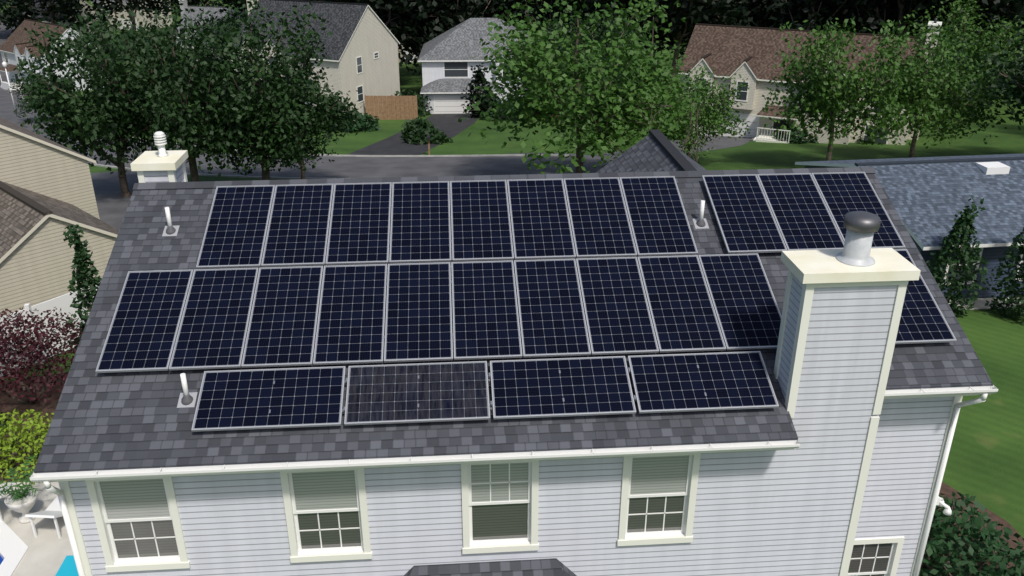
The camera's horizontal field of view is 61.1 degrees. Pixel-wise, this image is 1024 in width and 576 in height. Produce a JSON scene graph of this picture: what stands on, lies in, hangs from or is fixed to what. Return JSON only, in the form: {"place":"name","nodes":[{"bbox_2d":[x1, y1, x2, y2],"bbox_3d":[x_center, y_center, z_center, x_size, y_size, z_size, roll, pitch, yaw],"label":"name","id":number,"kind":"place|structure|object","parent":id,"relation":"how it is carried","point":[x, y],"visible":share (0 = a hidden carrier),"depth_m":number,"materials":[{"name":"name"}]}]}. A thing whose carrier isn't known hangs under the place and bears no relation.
{"place":"outdoors","nodes":[
{"label":"outdoors","id":0,"kind":"place"},
{"bbox_2d":[0,521,28,575],"bbox_3d":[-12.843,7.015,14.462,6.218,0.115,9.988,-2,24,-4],"label":"patio umbrella","id":1,"kind":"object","parent":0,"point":[14,547],"depth_m":17.87,"materials":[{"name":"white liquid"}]},
{"bbox_2d":[0,20,609,177],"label":"street asphalt","id":2,"kind":"structure","parent":0,"point":[359,167],"depth_m":58.11,"materials":[{"name":"grey asphalt"}]},
{"bbox_2d":[20,92,568,178],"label":"street kerbs","id":3,"kind":"structure","parent":2,"relation":"on","point":[199,174],"depth_m":61.28,"materials":[{"name":"concrete"}]},
{"bbox_2d":[58,396,962,575],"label":"house walls","id":4,"kind":"structure","parent":0,"point":[824,495],"depth_m":12.97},
{"bbox_2d":[404,558,576,575],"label":"roof","id":5,"kind":"structure","parent":4,"relation":"attached to","point":[546,567],"depth_m":13.10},
{"bbox_2d":[85,453,904,575],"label":"house windows","id":6,"kind":"structure","parent":4,"relation":"in","point":[138,523],"depth_m":12.72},
{"bbox_2d":[34,167,992,482],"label":"house roof","id":7,"kind":"structure","parent":4,"relation":"on","point":[112,421],"depth_m":12.25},
{"bbox_2d":[130,131,187,182],"bbox_3d":[-6.356,-1.370,16.098,0.760,3.075,0.850,-2,24,-4],"label":"chimney","id":8,"kind":"object","parent":7,"relation":"on","point":[161,164],"visible":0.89,"depth_m":15.48,"materials":[{"name":"beige"}]},
{"bbox_2d":[162,200,708,407],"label":"vent pipes","id":9,"kind":"object","parent":7,"relation":"on","point":[187,398],"visible":1,"depth_m":14.46,"materials":[{"name":"white plastic"}]},
{"bbox_2d":[95,253,781,372],"bbox_3d":[-0.925,0.319,13.399,10.185,0.793,1.867,-2,24,-4],"label":"solar array","id":10,"kind":"object","parent":7,"relation":"on","point":[166,320],"visible":1,"depth_m":13.32,"materials":[{"name":"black glass"}]},
{"bbox_2d":[196,176,697,268],"bbox_3d":[-1.045,-1.169,14.804,8.145,0.793,1.867,-2,24,-4],"label":"solar array","id":11,"kind":"object","parent":7,"relation":"on","point":[300,220],"visible":1,"depth_m":14.73,"materials":[{"name":"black glass"}]},
{"bbox_2d":[191,351,778,431],"bbox_3d":[-0.313,1.463,12.365,8.135,0.456,0.946,-2,24,-4],"label":"solar array","id":12,"kind":"object","parent":7,"relation":"on","point":[375,394],"visible":1,"depth_m":12.32,"materials":[{"name":"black glass"}]},
{"bbox_2d":[30,385,997,575],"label":"house gutters","id":13,"kind":"object","parent":7,"relation":"attached to","point":[48,477],"visible":0.98,"depth_m":11.85,"materials":[{"name":"white metal"}]},
{"bbox_2d":[596,130,705,172],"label":"roof","id":14,"kind":"structure","parent":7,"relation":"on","point":[655,150],"depth_m":21.34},
{"bbox_2d":[702,172,904,253],"bbox_3d":[5.048,-1.356,15.217,3.045,0.793,1.867,-2,24,-4],"label":"solar array","id":15,"kind":"object","parent":7,"relation":"on","point":[763,213],"visible":0.88,"depth_m":15.21,"materials":[{"name":"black glass"}]},
{"bbox_2d":[894,249,956,343],"bbox_3d":[5.697,0.116,13.847,2.025,0.793,1.867,-2,24,-4],"label":"solar panel","id":16,"kind":"object","parent":7,"relation":"on","point":[922,319],"visible":0.23,"depth_m":13.51,"materials":[{"name":"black glass"}]},
{"bbox_2d":[774,211,920,417],"bbox_3d":[4.607,0.365,12.180,1.590,2.968,0.820,-2,24,-4],"label":"chimney","id":17,"kind":"object","parent":4,"relation":"on","point":[841,316],"visible":0.98,"depth_m":11.98,"materials":[{"name":"white"}]},
{"bbox_2d":[936,496,951,515],"bbox_3d":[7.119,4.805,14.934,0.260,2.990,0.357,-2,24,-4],"label":"flood light","id":18,"kind":"object","parent":4,"relation":"attached to","point":[947,511],"visible":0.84,"depth_m":14.29,"materials":[{"name":"white paint"}]},
{"bbox_2d":[0,0,1023,537],"bbox_3d":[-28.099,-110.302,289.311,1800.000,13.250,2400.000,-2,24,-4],"label":"lawn","id":19,"kind":"structure","parent":0,"point":[984,464],"depth_m":55.93,"materials":[{"name":"green plant"}]},
{"bbox_2d":[2,62,15,108],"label":"lamp post","id":20,"kind":"object","parent":19,"relation":"on","point":[4,64],"visible":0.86,"depth_m":97.33,"materials":[{"name":"white metal"}]},
{"bbox_2d":[0,0,20,12],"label":"forest tree","id":21,"kind":"object","parent":19,"relation":"on","point":[4,4],"visible":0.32,"depth_m":163.67,"materials":[{"name":"green plant"}]},
{"bbox_2d":[8,1,24,11],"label":"forest tree","id":22,"kind":"object","parent":19,"relation":"on","point":[9,3],"visible":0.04,"depth_m":161.28,"materials":[{"name":"green plant"}]},
{"bbox_2d":[23,72,39,90],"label":"shrub","id":23,"kind":"object","parent":19,"relation":"on","point":[31,80],"visible":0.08,"depth_m":120.75,"materials":[{"name":"green plant"}]},
{"bbox_2d":[0,372,68,482],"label":"mulch bed","id":24,"kind":"object","parent":19,"relation":"on","point":[44,407],"depth_m":23.09,"materials":[{"name":"brown soil"}]},
{"bbox_2d":[0,412,9,435],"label":"daylily shrub","id":25,"kind":"object","parent":24,"relation":"on","point":[5,420],"visible":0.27,"depth_m":22.21,"materials":[{"name":"green plant"}]},
{"bbox_2d":[0,409,53,483],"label":"golden shrub","id":26,"kind":"object","parent":24,"relation":"on","point":[38,429],"visible":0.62,"depth_m":20.57,"materials":[{"name":"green plant"}]},
{"bbox_2d":[0,307,85,406],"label":"shrub","id":27,"kind":"object","parent":24,"relation":"on","point":[32,396],"visible":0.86,"depth_m":22.50,"materials":[{"name":"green plant"}]},
{"bbox_2d":[63,224,101,348],"bbox_3d":[-11.251,0.476,23.424,1.434,4.785,1.394,-2,24,-4],"label":"arborvitae","id":28,"kind":"object","parent":24,"relation":"on","point":[82,273],"visible":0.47,"depth_m":22.91,"materials":[{"name":"green plant"}]},
{"bbox_2d":[0,482,72,575],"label":"patio","id":29,"kind":"structure","parent":19,"relation":"on","point":[48,552],"depth_m":18.28,"materials":[{"name":"beige concrete"}]},
{"bbox_2d":[0,483,14,520],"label":"patio chair","id":30,"kind":"object","parent":29,"relation":"on","point":[1,518],"visible":0.3,"depth_m":18.77,"materials":[{"name":"white plastic"}]},
{"bbox_2d":[0,455,42,523],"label":"potted plant","id":31,"kind":"object","parent":29,"relation":"on","point":[22,499],"visible":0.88,"depth_m":18.58,"materials":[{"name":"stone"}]},
{"bbox_2d":[25,496,62,538],"bbox_3d":[-9.718,4.621,18.914,0.620,0.637,1.857,2,24,3],"label":"patio chair","id":32,"kind":"object","parent":29,"relation":"on","point":[53,511],"visible":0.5,"depth_m":18.21,"materials":[{"name":"white plastic"}]},
{"bbox_2d":[55,555,78,575],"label":"pool float","id":33,"kind":"object","parent":29,"relation":"on","point":[68,567],"visible":0.56,"depth_m":17.33,"materials":[{"name":"teal plastic"}]},
{"bbox_2d":[9,72,75,117],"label":"yard tree","id":34,"kind":"object","parent":19,"relation":"on","point":[23,108],"visible":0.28,"depth_m":84.05,"materials":[{"name":"green plant"}]},
{"bbox_2d":[0,285,98,376],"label":"vinyl fence","id":35,"kind":"object","parent":19,"relation":"on","point":[63,302],"visible":0.37,"depth_m":25.18,"materials":[{"name":"white plastic"}]},
{"bbox_2d":[0,19,103,90],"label":"house","id":36,"kind":"structure","parent":19,"relation":"on","point":[14,45],"depth_m":123.94,"materials":[{"name":"white"}]},
{"bbox_2d":[0,0,108,36],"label":"forest tree","id":37,"kind":"object","parent":19,"relation":"on","point":[66,10],"visible":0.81,"depth_m":140.31,"materials":[{"name":"green plant"}]},
{"bbox_2d":[0,117,118,315],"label":"neighboring house","id":38,"kind":"structure","parent":19,"relation":"on","point":[47,195],"depth_m":27.77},
{"bbox_2d":[22,0,107,35],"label":"house","id":39,"kind":"structure","parent":19,"relation":"on","point":[66,22],"depth_m":155.60,"materials":[{"name":"beige"}]},
{"bbox_2d":[13,8,175,196],"bbox_3d":[-21.994,-9.547,46.294,8.080,10.266,8.665,-9,26,-19],"label":"yard tree","id":40,"kind":"object","parent":19,"relation":"on","point":[71,123],"visible":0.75,"depth_m":44.34,"materials":[{"name":"green plant"}]},
{"bbox_2d":[90,170,138,229],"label":"driveway","id":41,"kind":"structure","parent":19,"relation":"on","point":[112,204],"depth_m":48.77,"materials":[{"name":"grey asphalt"}]},
{"bbox_2d":[65,20,167,79],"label":"house roof","id":42,"kind":"structure","parent":19,"relation":"on","point":[119,28],"depth_m":102.65,"materials":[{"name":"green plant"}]},
{"bbox_2d":[82,0,179,33],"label":"forest tree","id":43,"kind":"object","parent":19,"relation":"on","point":[115,5],"visible":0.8,"depth_m":146.02,"materials":[{"name":"green plant"}]},
{"bbox_2d":[91,0,171,30],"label":"house","id":44,"kind":"structure","parent":19,"relation":"on","point":[126,14],"depth_m":179.90,"materials":[{"name":"beige"}]},
{"bbox_2d":[108,23,199,89],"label":"house","id":45,"kind":"structure","parent":19,"relation":"on","point":[147,37],"depth_m":84.46,"materials":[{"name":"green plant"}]},
{"bbox_2d":[69,0,292,181],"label":"yard tree","id":46,"kind":"object","parent":19,"relation":"on","point":[179,115],"visible":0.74,"depth_m":45.16,"materials":[{"name":"green plant"}]},
{"bbox_2d":[146,0,223,14],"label":"forest tree","id":47,"kind":"object","parent":19,"relation":"on","point":[193,2],"visible":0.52,"depth_m":165.83,"materials":[{"name":"green plant"}]},
{"bbox_2d":[174,0,244,60],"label":"house","id":48,"kind":"structure","parent":19,"relation":"on","point":[193,15],"depth_m":138.51,"materials":[{"name":"grey"}]},
{"bbox_2d":[202,13,247,60],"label":"yard tree","id":49,"kind":"object","parent":19,"relation":"on","point":[230,27],"visible":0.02,"depth_m":107.48,"materials":[{"name":"green plant"}]},
{"bbox_2d":[214,0,246,28],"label":"house","id":50,"kind":"structure","parent":19,"relation":"on","point":[230,3],"depth_m":128.03,"materials":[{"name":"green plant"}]},
{"bbox_2d":[162,0,346,179],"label":"yard tree","id":51,"kind":"object","parent":19,"relation":"on","point":[296,73],"visible":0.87,"depth_m":45.45,"materials":[{"name":"green plant"}]},
{"bbox_2d":[232,75,364,178],"bbox_3d":[-12.076,-8.620,48.878,7.389,6.569,7.496,-22,32,-40],"label":"yard tree","id":52,"kind":"object","parent":19,"relation":"on","point":[299,151],"visible":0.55,"depth_m":47.69,"materials":[{"name":"green plant"}]},
{"bbox_2d":[231,0,399,120],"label":"house","id":53,"kind":"structure","parent":19,"relation":"on","point":[362,42],"depth_m":82.75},
{"bbox_2d":[333,111,381,132],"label":"shrub","id":54,"kind":"object","parent":19,"relation":"on","point":[369,123],"visible":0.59,"depth_m":75.77,"materials":[{"name":"green plant"}]},
{"bbox_2d":[313,0,436,62],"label":"forest tree","id":55,"kind":"object","parent":19,"relation":"on","point":[391,6],"visible":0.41,"depth_m":99.14,"materials":[{"name":"green plant"}]},
{"bbox_2d":[353,0,420,51],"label":"forest tree","id":56,"kind":"object","parent":19,"relation":"on","point":[384,12],"visible":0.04,"depth_m":113.86,"materials":[{"name":"green plant"}]},
{"bbox_2d":[365,95,417,119],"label":"wooden fence","id":57,"kind":"object","parent":19,"relation":"on","point":[391,108],"visible":0.84,"depth_m":83.69,"materials":[{"name":"brown wood"}]},
{"bbox_2d":[398,45,420,62],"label":"house","id":58,"kind":"structure","parent":19,"relation":"on","point":[407,53],"depth_m":145.07,"materials":[{"name":"beige"}]},
{"bbox_2d":[342,113,477,156],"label":"driveway","id":59,"kind":"structure","parent":19,"relation":"on","point":[450,125],"depth_m":69.22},
{"bbox_2d":[387,89,432,116],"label":"shrub","id":60,"kind":"object","parent":19,"relation":"on","point":[420,106],"visible":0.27,"depth_m":87.20,"materials":[{"name":"green plant"}]},
{"bbox_2d":[400,116,438,137],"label":"shrub","id":61,"kind":"object","parent":19,"relation":"on","point":[422,123],"visible":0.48,"depth_m":70.96,"materials":[{"name":"green plant"}]},
{"bbox_2d":[401,127,452,144],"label":"shrub","id":62,"kind":"object","parent":19,"relation":"on","point":[417,136],"visible":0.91,"depth_m":68.03,"materials":[{"name":"green plant"}]},
{"bbox_2d":[427,135,429,154],"bbox_3d":[-5.927,-10.030,61.991,0.220,1.680,0.540,-2,24,-4],"label":"mailbox","id":63,"kind":"object","parent":19,"relation":"on","point":[428,137],"visible":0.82,"depth_m":61.81,"materials":[{"name":"brown wood"}]},
{"bbox_2d":[378,0,481,77],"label":"forest tree","id":64,"kind":"object","parent":19,"relation":"on","point":[408,59],"visible":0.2,"depth_m":101.32,"materials":[{"name":"green plant"}]},
{"bbox_2d":[403,0,515,43],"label":"forest tree","id":65,"kind":"object","parent":19,"relation":"on","point":[475,10],"visible":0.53,"depth_m":99.23,"materials":[{"name":"green plant"}]},
{"bbox_2d":[460,63,495,117],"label":"conifer","id":66,"kind":"object","parent":19,"relation":"on","point":[479,75],"visible":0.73,"depth_m":83.93,"materials":[{"name":"green plant"}]},
{"bbox_2d":[418,18,539,113],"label":"house","id":67,"kind":"structure","parent":19,"relation":"on","point":[447,60],"depth_m":89.58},
{"bbox_2d":[479,97,501,108],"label":"shrub","id":68,"kind":"object","parent":19,"relation":"on","point":[496,102],"visible":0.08,"depth_m":87.21,"materials":[{"name":"green plant"}]},
{"bbox_2d":[473,1,524,21],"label":"forest tree","id":69,"kind":"object","parent":19,"relation":"on","point":[500,13],"visible":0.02,"depth_m":116.09,"materials":[{"name":"green plant"}]},
{"bbox_2d":[479,104,527,120],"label":"shrub","id":70,"kind":"object","parent":19,"relation":"on","point":[492,115],"visible":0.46,"depth_m":82.80,"materials":[{"name":"green plant"}]},
{"bbox_2d":[477,0,565,26],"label":"forest tree","id":71,"kind":"object","parent":19,"relation":"on","point":[503,10],"visible":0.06,"depth_m":107.86,"materials":[{"name":"green plant"}]},
{"bbox_2d":[499,0,606,58],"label":"forest tree","id":72,"kind":"object","parent":19,"relation":"on","point":[538,6],"visible":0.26,"depth_m":100.33,"materials":[{"name":"green plant"}]},
{"bbox_2d":[458,0,714,173],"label":"yard tree","id":73,"kind":"object","parent":19,"relation":"on","point":[601,101],"visible":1,"depth_m":46.03,"materials":[{"name":"green plant"}]},
{"bbox_2d":[530,4,672,95],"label":"yard tree","id":74,"kind":"object","parent":19,"relation":"on","point":[604,30],"visible":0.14,"depth_m":84.75,"materials":[{"name":"green plant"}]},
{"bbox_2d":[549,0,692,51],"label":"forest tree","id":75,"kind":"object","parent":19,"relation":"on","point":[588,8],"visible":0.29,"depth_m":95.66,"materials":[{"name":"green plant"}]},
{"bbox_2d":[601,0,691,67],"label":"forest tree","id":76,"kind":"object","parent":19,"relation":"on","point":[669,43],"visible":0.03,"depth_m":110.59,"materials":[{"name":"green plant"}]},
{"bbox_2d":[637,90,666,129],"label":"tree sapling","id":77,"kind":"object","parent":19,"relation":"on","point":[643,99],"visible":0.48,"depth_m":42.03,"materials":[{"name":"green plant"}]},
{"bbox_2d":[621,0,690,76],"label":"forest tree","id":78,"kind":"object","parent":19,"relation":"on","point":[659,45],"visible":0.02,"depth_m":114.23,"materials":[{"name":"green plant"}]},
{"bbox_2d":[651,32,687,67],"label":"forest tree","id":79,"kind":"object","parent":19,"relation":"on","point":[666,48],"depth_m":128.21,"materials":[{"name":"green plant"}]},
{"bbox_2d":[596,135,752,159],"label":"driveway","id":80,"kind":"structure","parent":19,"relation":"on","point":[723,142],"depth_m":66.31,"materials":[{"name":"concrete"}]},
{"bbox_2d":[607,0,754,89],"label":"forest tree","id":81,"kind":"object","parent":19,"relation":"on","point":[704,11],"visible":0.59,"depth_m":94.91,"materials":[{"name":"green plant"}]},
{"bbox_2d":[681,93,702,155],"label":"tree sapling","id":82,"kind":"object","parent":19,"relation":"on","point":[695,98],"visible":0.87,"depth_m":41.25,"materials":[{"name":"green plant"}]},
{"bbox_2d":[646,65,750,158],"bbox_3d":[11.749,-11.299,56.774,7.876,6.528,8.018,6,25,12],"label":"yard tree","id":83,"kind":"object","parent":19,"relation":"on","point":[713,118],"visible":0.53,"depth_m":55.17,"materials":[{"name":"green plant"}]},
{"bbox_2d":[685,91,711,161],"bbox_3d":[9.167,-6.955,43.686,1.276,6.037,1.440,18,30,35],"label":"tree sapling","id":84,"kind":"object","parent":19,"relation":"on","point":[699,97],"visible":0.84,"depth_m":43.17,"materials":[{"name":"green plant"}]},
{"bbox_2d":[723,0,797,27],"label":"forest tree","id":85,"kind":"object","parent":19,"relation":"on","point":[758,19],"visible":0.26,"depth_m":105.50,"materials":[{"name":"green plant"}]},
{"bbox_2d":[773,123,818,143],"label":"shrub","id":86,"kind":"object","parent":19,"relation":"on","point":[799,139],"visible":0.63,"depth_m":66.29,"materials":[{"name":"green plant"}]},
{"bbox_2d":[678,18,941,144],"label":"house","id":87,"kind":"structure","parent":19,"relation":"on","point":[744,52],"depth_m":68.33,"materials":[{"name":"beige"}]},
{"bbox_2d":[762,0,881,33],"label":"forest tree","id":88,"kind":"object","parent":19,"relation":"on","point":[801,10],"visible":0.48,"depth_m":93.76,"materials":[{"name":"green plant"}]},
{"bbox_2d":[765,0,892,34],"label":"forest tree","id":89,"kind":"object","parent":19,"relation":"on","point":[845,13],"visible":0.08,"depth_m":101.97,"materials":[{"name":"green plant"}]},
{"bbox_2d":[764,0,907,26],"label":"forest tree","id":90,"kind":"object","parent":19,"relation":"on","point":[850,13],"depth_m":105.13,"materials":[{"name":"green plant"}]},
{"bbox_2d":[762,17,915,160],"bbox_3d":[20.266,-12.136,54.326,9.085,9.453,9.162,4,25,9],"label":"yard tree","id":91,"kind":"object","parent":19,"relation":"on","point":[825,96],"visible":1,"depth_m":52.37,"materials":[{"name":"green plant"}]},
{"bbox_2d":[857,135,877,143],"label":"shrub","id":92,"kind":"object","parent":19,"relation":"on","point":[864,140],"visible":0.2,"depth_m":65.70,"materials":[{"name":"green plant"}]},
{"bbox_2d":[808,0,993,39],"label":"forest tree","id":93,"kind":"object","parent":19,"relation":"on","point":[901,7],"visible":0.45,"depth_m":91.00,"materials":[{"name":"green plant"}]},
{"bbox_2d":[795,153,1023,298],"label":"ranch house","id":94,"kind":"structure","parent":19,"relation":"on","point":[929,197],"depth_m":30.53,"materials":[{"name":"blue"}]},
{"bbox_2d":[864,20,1006,157],"bbox_3d":[27.072,-12.303,55.679,9.162,9.003,9.085,7,25,15],"label":"yard tree","id":95,"kind":"object","parent":19,"relation":"on","point":[922,98],"visible":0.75,"depth_m":54.69,"materials":[{"name":"green plant"}]},
{"bbox_2d":[877,0,999,53],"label":"forest tree","id":96,"kind":"object","parent":19,"relation":"on","point":[906,11],"visible":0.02,"depth_m":102.42,"materials":[{"name":"green plant"}]},
{"bbox_2d":[917,31,981,115],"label":"yard tree","id":97,"kind":"object","parent":19,"relation":"on","point":[959,56],"visible":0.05,"depth_m":66.02,"materials":[{"name":"green plant"}]},
{"bbox_2d":[926,196,988,316],"bbox_3d":[14.186,-0.860,27.710,1.931,4.154,1.839,-16,29,-31],"label":"arborvitae","id":98,"kind":"object","parent":19,"relation":"on","point":[963,227],"visible":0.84,"depth_m":27.53,"materials":[{"name":"green plant"}]},
{"bbox_2d":[900,0,1023,114],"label":"yard tree","id":99,"kind":"object","parent":19,"relation":"on","point":[987,47],"visible":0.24,"depth_m":77.62,"materials":[{"name":"green plant"}]},
{"bbox_2d":[908,0,1023,101],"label":"forest tree","id":100,"kind":"object","parent":19,"relation":"on","point":[1011,13],"visible":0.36,"depth_m":87.60,"materials":[{"name":"green plant"}]},
{"bbox_2d":[916,0,1022,94],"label":"forest tree","id":101,"kind":"object","parent":19,"relation":"on","point":[1011,51],"visible":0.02,"depth_m":96.90,"materials":[{"name":"green plant"}]},
{"bbox_2d":[920,482,1023,575],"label":"mulch bed","id":102,"kind":"object","parent":19,"relation":"on","point":[946,489],"visible":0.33,"depth_m":18.74,"materials":[{"name":"brown soil"}]},
{"bbox_2d":[918,492,1023,575],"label":"shrub","id":103,"kind":"object","parent":102,"relation":"on","point":[990,535],"depth_m":16.53,"materials":[{"name":"green plant"}]},
{"bbox_2d":[949,297,1023,309],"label":"ranch walk","id":104,"kind":"structure","parent":19,"relation":"on","point":[979,303],"depth_m":29.08,"materials":[{"name":"concrete"}]},
{"bbox_2d":[959,15,1023,132],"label":"yard tree","id":105,"kind":"object","parent":19,"relation":"on","point":[1013,85],"visible":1,"depth_m":52.25,"materials":[{"name":"green plant"}]},
{"bbox_2d":[964,44,1023,95],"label":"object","id":106,"kind":"structure","parent":19,"relation":"on","point":[1003,70],"depth_m":101.75,"materials":[{"name":"green plant"}]},
{"bbox_2d":[982,227,1023,323],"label":"shrub","id":107,"kind":"object","parent":19,"relation":"on","point":[1013,299],"visible":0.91,"depth_m":27.67,"materials":[{"name":"green plant"}]}
]}

